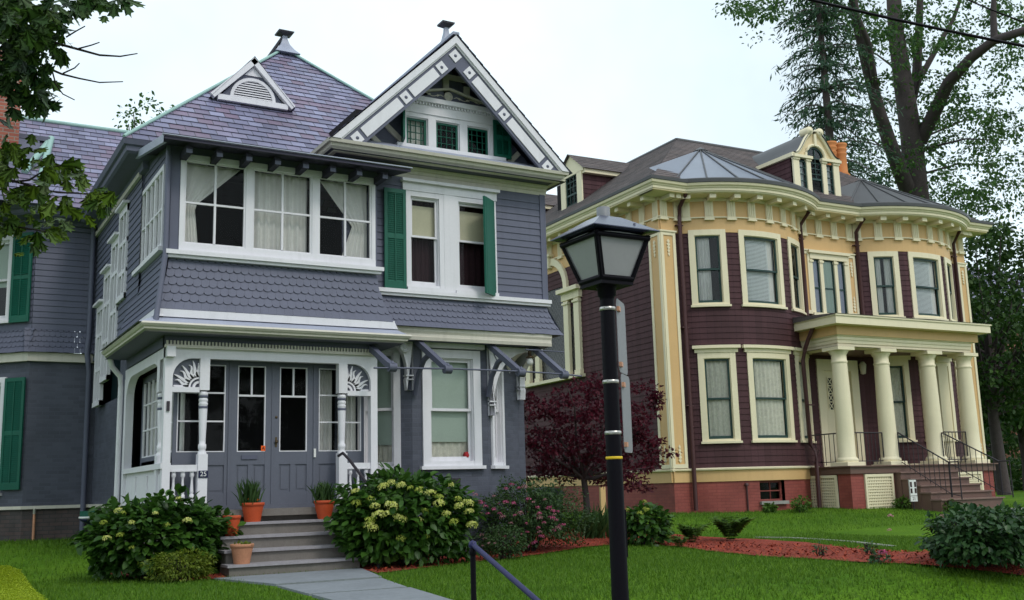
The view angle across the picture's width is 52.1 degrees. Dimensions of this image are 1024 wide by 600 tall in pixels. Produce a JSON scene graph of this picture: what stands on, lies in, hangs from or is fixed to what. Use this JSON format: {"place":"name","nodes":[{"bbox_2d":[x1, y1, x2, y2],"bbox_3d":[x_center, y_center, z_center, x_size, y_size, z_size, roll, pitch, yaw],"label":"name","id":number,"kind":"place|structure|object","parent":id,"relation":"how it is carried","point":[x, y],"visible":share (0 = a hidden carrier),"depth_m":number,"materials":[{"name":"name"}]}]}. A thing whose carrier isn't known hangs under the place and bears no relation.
{"place":"outdoors","nodes":[
{"label":"outdoors","id":0,"kind":"place"},
{"bbox_2d":[0,490,1023,599],"bbox_3d":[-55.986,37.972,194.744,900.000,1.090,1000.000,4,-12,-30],"label":"lawn","id":1,"kind":"structure","parent":0,"point":[915,529],"depth_m":12.46,"materials":[{"name":"green plant"}]},
{"bbox_2d":[0,565,46,599],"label":"ground cover","id":2,"kind":"object","parent":1,"relation":"on","point":[14,587],"visible":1,"depth_m":12.82,"materials":[{"name":"plant"}]},
{"bbox_2d":[0,0,145,257],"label":"oak tree","id":3,"kind":"object","parent":1,"relation":"on","point":[24,46],"visible":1,"depth_m":4.77,"materials":[{"name":"green plant"}]},
{"bbox_2d":[79,511,93,524],"bbox_3d":[-7.018,3.809,17.469,0.400,0.580,0.400,4,-12,-30],"label":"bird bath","id":4,"kind":"object","parent":1,"relation":"on","point":[84,517],"visible":0.36,"depth_m":17.43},
{"bbox_2d":[112,91,173,130],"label":"background tree","id":5,"kind":"object","parent":1,"relation":"on","point":[134,123],"visible":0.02,"depth_m":43.90,"materials":[{"name":"green plant"}]},
{"bbox_2d":[121,571,226,579],"bbox_3d":[-4.968,3.729,14.557,1.164,0.159,3.185,12,-17,-52],"label":"mulch bed","id":6,"kind":"object","parent":1,"relation":"on","point":[218,575],"visible":0.12,"depth_m":13.89,"materials":[{"name":"red wood"}]},
{"bbox_2d":[65,483,245,581],"bbox_3d":[-4.716,3.154,14.044,2.149,1.370,1.565,0,-10,-7],"label":"hydrangea bush","id":7,"kind":"object","parent":6,"relation":"on","point":[152,520],"visible":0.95,"depth_m":13.67,"materials":[{"name":"green plant"}]},
{"bbox_2d":[137,546,217,582],"bbox_3d":[-4.261,3.383,13.357,0.994,0.470,0.713,4,-12,-30],"label":"shrub","id":8,"kind":"object","parent":6,"relation":"on","point":[172,572],"visible":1,"depth_m":13.27,"materials":[{"name":"green plant"}]},
{"bbox_2d":[0,20,581,576],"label":"grey house","id":9,"kind":"structure","parent":1,"relation":"on","point":[284,274],"depth_m":17.54,"materials":[{"name":"blue paint"}]},
{"bbox_2d":[0,377,6,495],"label":"window","id":10,"kind":"structure","parent":9,"relation":"in","point":[2,379],"depth_m":20.16,"materials":[{"name":"white paint"}]},
{"bbox_2d":[0,235,12,323],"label":"window","id":11,"kind":"structure","parent":9,"relation":"in","point":[6,251],"depth_m":20.75,"materials":[{"name":"white paint"}]},
{"bbox_2d":[92,299,118,407],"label":"stair window","id":12,"kind":"structure","parent":9,"relation":"in","point":[97,387],"depth_m":20.02,"materials":[{"name":"white paint"}]},
{"bbox_2d":[99,264,120,383],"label":"stair window","id":13,"kind":"structure","parent":9,"relation":"in","point":[104,366],"depth_m":19.51,"materials":[{"name":"white paint"}]},
{"bbox_2d":[107,232,118,344],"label":"stair window","id":14,"kind":"structure","parent":9,"relation":"in","point":[113,240],"depth_m":18.99,"materials":[{"name":"white paint"}]},
{"bbox_2d":[115,199,145,304],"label":"stair window","id":15,"kind":"structure","parent":9,"relation":"in","point":[123,210],"depth_m":18.35,"materials":[{"name":"white paint"}]},
{"bbox_2d":[132,164,165,276],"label":"window","id":16,"kind":"structure","parent":9,"relation":"in","point":[152,247],"depth_m":16.50,"materials":[{"name":"white paint"}]},
{"bbox_2d":[222,515,240,535],"bbox_3d":[-3.896,3.135,14.562,0.255,0.280,0.255,4,-12,-30],"label":"flower pot","id":17,"kind":"object","parent":9,"relation":"on","point":[235,520],"visible":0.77,"depth_m":14.48,"materials":[{"name":"ceramic"}]},
{"bbox_2d":[230,540,253,563],"bbox_3d":[-3.611,3.365,14.003,0.324,0.309,0.319,4,-12,-30],"label":"flower pot","id":18,"kind":"object","parent":9,"relation":"on","point":[241,552],"visible":1,"depth_m":13.89,"materials":[{"name":"ceramic"}]},
{"bbox_2d":[233,477,264,521],"bbox_3d":[-3.786,2.861,15.085,0.512,0.647,0.516,4,-12,-30],"label":"flower pot","id":19,"kind":"object","parent":9,"relation":"on","point":[251,504],"visible":0.99,"depth_m":14.94,"materials":[{"name":"ceramic"}]},
{"bbox_2d":[229,361,271,505],"bbox_3d":[-3.926,1.995,15.764,0.625,2.130,0.065,4,-12,-30],"label":"door","id":20,"kind":"structure","parent":9,"relation":"in","point":[243,464],"depth_m":15.73,"materials":[{"name":"grey paint"}]},
{"bbox_2d":[166,154,383,274],"bbox_3d":[-3.618,-1.292,16.256,3.400,1.595,0.285,4,-12,-30],"label":"window","id":21,"kind":"structure","parent":9,"relation":"in","point":[274,229],"depth_m":16.32,"materials":[{"name":"white paint"}]},
{"bbox_2d":[272,363,313,503],"bbox_3d":[-3.354,2.035,16.070,0.635,2.130,0.100,4,-12,-30],"label":"door","id":22,"kind":"structure","parent":9,"relation":"in","point":[292,470],"depth_m":16.02,"materials":[{"name":"grey paint"}]},
{"bbox_2d":[304,480,336,518],"bbox_3d":[-2.815,2.953,15.541,0.444,0.576,0.470,-10,-13,37],"label":"flower pot","id":23,"kind":"object","parent":9,"relation":"on","point":[322,495],"visible":0.95,"depth_m":15.47,"materials":[{"name":"ceramic"}]},
{"bbox_2d":[357,347,400,471],"bbox_3d":[-2.183,1.813,17.374,0.800,2.115,0.285,-3,-10,7],"label":"window","id":24,"kind":"structure","parent":9,"relation":"in","point":[388,383],"depth_m":17.36,"materials":[{"name":"white paint"}]},
{"bbox_2d":[404,111,431,146],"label":"window","id":25,"kind":"structure","parent":9,"relation":"in","point":[418,126],"depth_m":18.07,"materials":[{"name":"white paint"}]},
{"bbox_2d":[406,190,445,291],"bbox_3d":[-1.508,-0.966,17.714,0.700,1.707,0.310,4,-12,-30],"label":"window","id":26,"kind":"structure","parent":9,"relation":"in","point":[424,223],"depth_m":17.78,"materials":[{"name":"white paint"}]},
{"bbox_2d":[432,115,463,150],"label":"window","id":27,"kind":"structure","parent":9,"relation":"in","point":[458,125],"depth_m":18.33,"materials":[{"name":"white paint"}]},
{"bbox_2d":[420,349,485,469],"bbox_3d":[-1.044,1.842,17.653,1.190,1.995,0.285,4,-12,-30],"label":"window","id":28,"kind":"structure","parent":9,"relation":"in","point":[451,432],"depth_m":17.71,"materials":[{"name":"white paint"}]},
{"bbox_2d":[454,196,498,295],"bbox_3d":[-0.675,-0.904,18.188,0.820,1.707,0.310,4,-12,-30],"label":"window","id":29,"kind":"structure","parent":9,"relation":"in","point":[469,232],"depth_m":18.25,"materials":[{"name":"glass"}]},
{"bbox_2d":[463,121,493,155],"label":"window","id":30,"kind":"structure","parent":9,"relation":"in","point":[478,127],"depth_m":18.63,"materials":[{"name":"white paint"}]},
{"bbox_2d":[488,368,508,468],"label":"window","id":31,"kind":"structure","parent":9,"relation":"in","point":[498,451],"depth_m":18.35,"materials":[{"name":"white paint"}]},
{"bbox_2d":[214,568,381,585],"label":"stone walk","id":32,"kind":"structure","parent":1,"relation":"on","point":[313,576],"depth_m":13.26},
{"bbox_2d":[278,578,405,595],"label":"stone walk","id":33,"kind":"structure","parent":1,"relation":"on","point":[309,589],"depth_m":12.00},
{"bbox_2d":[312,587,450,599],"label":"stone walk","id":34,"kind":"structure","parent":1,"relation":"on","point":[408,593],"depth_m":10.77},
{"bbox_2d":[477,521,528,559],"bbox_3d":[-0.136,3.684,16.008,0.846,0.614,0.674,4,-12,-30],"label":"spirea bush","id":35,"kind":"object","parent":1,"relation":"on","point":[499,550],"visible":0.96,"depth_m":15.96,"materials":[{"name":"green plant"}]},
{"bbox_2d":[468,540,540,599],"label":"pipe railing","id":36,"kind":"object","parent":1,"relation":"on","point":[474,547],"visible":1,"depth_m":8.89,"materials":[{"name":"grey metal"}]},
{"bbox_2d":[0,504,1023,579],"bbox_3d":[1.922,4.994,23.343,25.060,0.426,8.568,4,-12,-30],"label":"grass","id":37,"kind":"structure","parent":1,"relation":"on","point":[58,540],"depth_m":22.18,"materials":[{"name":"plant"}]},
{"bbox_2d":[528,487,564,526],"bbox_3d":[0.698,4.224,21.421,0.780,0.800,0.780,4,-12,-30],"label":"garbage bin","id":38,"kind":"object","parent":1,"relation":"on","point":[562,492],"visible":0.14,"depth_m":21.18,"materials":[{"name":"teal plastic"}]},
{"bbox_2d":[111,528,1023,579],"bbox_3d":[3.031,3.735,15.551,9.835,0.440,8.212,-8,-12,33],"label":"mulch bed","id":39,"kind":"object","parent":1,"relation":"on","point":[914,558],"visible":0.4,"depth_m":16.14,"materials":[{"name":"red wood"}]},
{"bbox_2d":[323,462,486,566],"bbox_3d":[-1.516,3.162,15.247,2.597,1.658,1.916,4,-12,-30],"label":"hydrangea bush","id":40,"kind":"object","parent":39,"relation":"on","point":[408,535],"visible":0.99,"depth_m":14.75,"materials":[{"name":"green plant"}]},
{"bbox_2d":[465,474,600,553],"bbox_3d":[0.290,3.548,17.386,2.453,1.322,1.528,4,-12,-30],"label":"spirea bush","id":41,"kind":"object","parent":39,"relation":"on","point":[536,525],"visible":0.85,"depth_m":17.15,"materials":[{"name":"green plant"}]},
{"bbox_2d":[564,510,589,532],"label":"shade plant","id":42,"kind":"object","parent":39,"relation":"on","point":[576,522],"visible":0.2,"depth_m":20.13,"materials":[{"name":"green plant"}]},
{"bbox_2d":[575,502,608,538],"bbox_3d":[1.581,4.021,19.284,0.871,0.734,0.995,-2,-10,0],"label":"iris clump","id":43,"kind":"object","parent":39,"relation":"on","point":[600,529],"visible":0.7,"depth_m":19.16,"materials":[{"name":"green plant"}]},
{"bbox_2d":[524,371,681,521],"bbox_3d":[1.539,3.020,20.816,3.935,3.166,3.083,4,-12,-30],"label":"japanese maple","id":44,"kind":"object","parent":39,"relation":"on","point":[577,469],"visible":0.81,"depth_m":20.61,"materials":[{"name":"red plant"}]},
{"bbox_2d":[626,499,676,546],"bbox_3d":[2.364,3.897,18.239,1.105,0.854,1.006,4,-12,-30],"label":"hydrangea bush","id":45,"kind":"object","parent":39,"relation":"on","point":[646,533],"visible":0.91,"depth_m":17.99,"materials":[{"name":"green plant"}]},
{"bbox_2d":[677,523,711,541],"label":"fern","id":46,"kind":"object","parent":39,"relation":"on","point":[687,530],"visible":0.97,"depth_m":18.44,"materials":[{"name":"green plant"}]},
{"bbox_2d":[707,516,755,539],"bbox_3d":[4.035,4.108,18.923,0.938,0.427,0.888,-5,-11,20],"label":"fern","id":47,"kind":"object","parent":39,"relation":"on","point":[733,527],"visible":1,"depth_m":18.83,"materials":[{"name":"green plant"}]},
{"bbox_2d":[811,540,826,555],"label":"rose seedling","id":48,"kind":"object","parent":39,"relation":"on","point":[822,551],"visible":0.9,"depth_m":14.34,"materials":[{"name":"green plant"}]},
{"bbox_2d":[860,540,878,554],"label":"rose seedling","id":49,"kind":"object","parent":39,"relation":"on","point":[867,549],"visible":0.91,"depth_m":13.70,"materials":[{"name":"green plant"}]},
{"bbox_2d":[868,549,891,563],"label":"ground rose","id":50,"kind":"object","parent":39,"relation":"on","point":[875,558],"visible":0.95,"depth_m":12.36,"materials":[{"name":"green plant"}]},
{"bbox_2d":[887,500,1023,569],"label":"peony bush","id":51,"kind":"object","parent":39,"relation":"on","point":[995,537],"visible":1,"depth_m":11.62,"materials":[{"name":"green plant"}]},
{"bbox_2d":[599,487,605,512],"bbox_3d":[2.113,4.747,24.364,0.140,0.800,0.060,4,-12,-30],"label":"wooden post","id":52,"kind":"object","parent":1,"relation":"on","point":[602,495],"visible":0.5,"depth_m":24.36,"materials":[{"name":"beige paint"}]},
{"bbox_2d":[665,534,689,546],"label":"fern","id":53,"kind":"object","parent":1,"relation":"on","point":[676,541],"visible":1,"depth_m":17.46,"materials":[{"name":"green plant"}]},
{"bbox_2d":[524,126,1013,512],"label":"maroon house","id":54,"kind":"structure","parent":1,"relation":"on","point":[798,317],"depth_m":27.94,"materials":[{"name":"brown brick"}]},
{"bbox_2d":[525,254,585,387],"bbox_3d":[1.148,0.549,31.789,0.290,3.910,3.590,4,-12,-28],"label":"arched window","id":55,"kind":"structure","parent":54,"relation":"in","point":[568,319],"depth_m":31.15,"materials":[{"name":"beige paint"}]},
{"bbox_2d":[688,229,731,307],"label":"window","id":56,"kind":"structure","parent":54,"relation":"in","point":[698,240],"depth_m":27.33,"materials":[{"name":"beige paint"}]},
{"bbox_2d":[692,344,742,443],"bbox_3d":[5.266,2.396,26.706,1.252,2.495,0.284,-1,-10,-1],"label":"window","id":57,"kind":"structure","parent":54,"relation":"in","point":[718,388],"depth_m":26.76,"materials":[{"name":"beige paint"}]},
{"bbox_2d":[738,229,787,309],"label":"window","id":58,"kind":"structure","parent":54,"relation":"in","point":[766,237],"depth_m":27.77,"materials":[{"name":"beige paint"}]},
{"bbox_2d":[741,344,797,442],"bbox_3d":[6.701,2.425,27.091,1.708,2.495,0.320,4,-12,-28],"label":"window","id":59,"kind":"structure","parent":54,"relation":"in","point":[767,414],"depth_m":27.15,"materials":[{"name":"beige paint"}]},
{"bbox_2d":[759,480,782,500],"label":"cellar window","id":60,"kind":"structure","parent":54,"relation":"in","point":[768,490],"depth_m":26.79,"materials":[{"name":"glass"}]},
{"bbox_2d":[787,236,806,315],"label":"window","id":61,"kind":"structure","parent":54,"relation":"in","point":[791,242],"depth_m":28.83,"materials":[{"name":"beige paint"}]},
{"bbox_2d":[792,347,816,442],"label":"window","id":62,"kind":"structure","parent":54,"relation":"in","point":[798,352],"depth_m":28.02,"materials":[{"name":"beige paint"}]},
{"bbox_2d":[807,249,850,314],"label":"window","id":63,"kind":"structure","parent":54,"relation":"in","point":[829,272],"depth_m":29.68,"materials":[{"name":"beige paint"}]},
{"bbox_2d":[815,359,865,466],"bbox_3d":[9.088,3.138,29.082,1.550,2.960,0.135,4,-12,-28],"label":"front door","id":64,"kind":"structure","parent":54,"relation":"in","point":[825,397],"depth_m":29.00,"materials":[{"name":"beige paint"}]},
{"bbox_2d":[867,251,905,317],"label":"window","id":65,"kind":"structure","parent":54,"relation":"in","point":[892,285],"depth_m":30.19,"materials":[{"name":"beige paint"}]},
{"bbox_2d":[889,355,917,441],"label":"window","id":66,"kind":"structure","parent":54,"relation":"in","point":[900,382],"depth_m":29.63,"materials":[{"name":"beige paint"}]},
{"bbox_2d":[907,252,948,320],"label":"window","id":67,"kind":"structure","parent":54,"relation":"in","point":[912,256],"depth_m":30.66,"materials":[{"name":"beige paint"}]},
{"bbox_2d":[915,356,957,441],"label":"window","id":68,"kind":"structure","parent":54,"relation":"in","point":[936,363],"depth_m":30.14,"materials":[{"name":"beige paint"}]},
{"bbox_2d":[943,257,957,321],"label":"window","id":69,"kind":"structure","parent":54,"relation":"in","point":[952,310],"depth_m":31.60,"materials":[{"name":"beige paint"}]},
{"bbox_2d":[952,358,962,441],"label":"window","id":70,"kind":"structure","parent":54,"relation":"in","point":[954,361],"depth_m":30.60,"materials":[{"name":"beige paint"}]},
{"bbox_2d":[760,502,777,512],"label":"weed","id":71,"kind":"object","parent":1,"relation":"on","point":[767,507],"visible":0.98,"depth_m":25.36,"materials":[{"name":"green plant"}]},
{"bbox_2d":[790,495,813,512],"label":"weed","id":72,"kind":"object","parent":1,"relation":"on","point":[798,506],"visible":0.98,"depth_m":25.36,"materials":[{"name":"green plant"}]},
{"bbox_2d":[754,537,893,546],"bbox_3d":[5.560,4.165,17.977,0.824,0.110,4.258,1,-11,-16],"label":"stone edging","id":73,"kind":"object","parent":1,"relation":"on","point":[834,540],"visible":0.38,"depth_m":18.15,"materials":[{"name":"stone"}]},
{"bbox_2d":[764,0,904,188],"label":"conifer tree","id":74,"kind":"object","parent":1,"relation":"on","point":[827,123],"visible":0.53,"depth_m":39.71,"materials":[{"name":"green plant"}]},
{"bbox_2d":[712,0,1023,264],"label":"tall tree","id":75,"kind":"object","parent":1,"relation":"on","point":[908,172],"visible":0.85,"depth_m":43.73,"materials":[{"name":"green plant"}]},
{"bbox_2d":[891,495,911,508],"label":"weed","id":76,"kind":"object","parent":1,"relation":"on","point":[901,505],"visible":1,"depth_m":26.54,"materials":[{"name":"green plant"}]},
{"bbox_2d":[908,479,917,509],"bbox_3d":[10.010,4.911,26.141,0.264,0.869,0.038,4,-12,-28],"label":"yard sign","id":77,"kind":"object","parent":1,"relation":"on","point":[913,493],"visible":0.98,"depth_m":26.15,"materials":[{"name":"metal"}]},
{"bbox_2d":[942,498,956,510],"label":"weed","id":78,"kind":"object","parent":1,"relation":"on","point":[948,506],"visible":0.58,"depth_m":25.87,"materials":[{"name":"green plant"}]},
{"bbox_2d":[963,211,1023,494],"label":"side tree","id":79,"kind":"object","parent":1,"relation":"on","point":[996,383],"visible":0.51,"depth_m":39.33,"materials":[{"name":"green plant"}]},
{"bbox_2d":[966,267,1023,478],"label":"tree","id":80,"kind":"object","parent":1,"relation":"on","point":[993,274],"depth_m":65.37,"materials":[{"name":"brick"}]},
{"bbox_2d":[970,275,1021,428],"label":"side tree","id":81,"kind":"object","parent":1,"relation":"on","point":[987,284],"visible":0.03,"depth_m":47.19,"materials":[{"name":"green plant"}]},
{"bbox_2d":[973,290,1023,490],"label":"side tree","id":82,"kind":"object","parent":1,"relation":"on","point":[1017,428],"visible":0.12,"depth_m":45.81,"materials":[{"name":"green plant"}]},
{"bbox_2d":[985,422,1020,458],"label":"side tree","id":83,"kind":"object","parent":1,"relation":"on","point":[1013,446],"visible":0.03,"depth_m":53.57,"materials":[{"name":"green plant"}]},
{"bbox_2d":[987,453,1022,490],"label":"undergrowth","id":84,"kind":"object","parent":1,"relation":"on","point":[1016,474],"visible":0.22,"depth_m":48.84,"materials":[{"name":"green plant"}]},
{"bbox_2d":[0,0,1023,353],"label":"sky","id":85,"kind":"structure","parent":0,"point":[613,80],"materials":[{"name":"white"}]},
{"bbox_2d":[807,0,1023,47],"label":"power line","id":86,"kind":"object","parent":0,"point":[918,24],"visible":1,"depth_m":10.98,"materials":[{"name":"black paint"}]},
{"bbox_2d":[967,0,1023,22],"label":"power line","id":87,"kind":"object","parent":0,"point":[996,11],"visible":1,"depth_m":10.99,"materials":[{"name":"black paint"}]},
{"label":"sidewalk","id":88,"kind":"structure","parent":0,"visible":0},
{"bbox_2d":[550,206,659,599],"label":"street lamp","id":89,"kind":"object","parent":88,"relation":"on","point":[603,251],"visible":1,"depth_m":6.92,"materials":[{"name":"black metal"}]},
{"bbox_2d":[616,298,627,374],"bbox_3d":[0.757,0.252,7.143,0.022,0.500,0.300,-5,-11,16],"label":"street sign","id":90,"kind":"object","parent":89,"relation":"attached to","point":[621,338],"visible":1,"depth_m":7.13,"materials":[{"name":"metal"}]},
{"bbox_2d":[621,374,632,452],"bbox_3d":[0.781,0.764,7.057,0.022,0.520,0.300,-5,-11,16],"label":"street sign","id":91,"kind":"object","parent":89,"relation":"attached to","point":[626,414],"visible":1,"depth_m":7.04,"materials":[{"name":"metal"}]}
]}

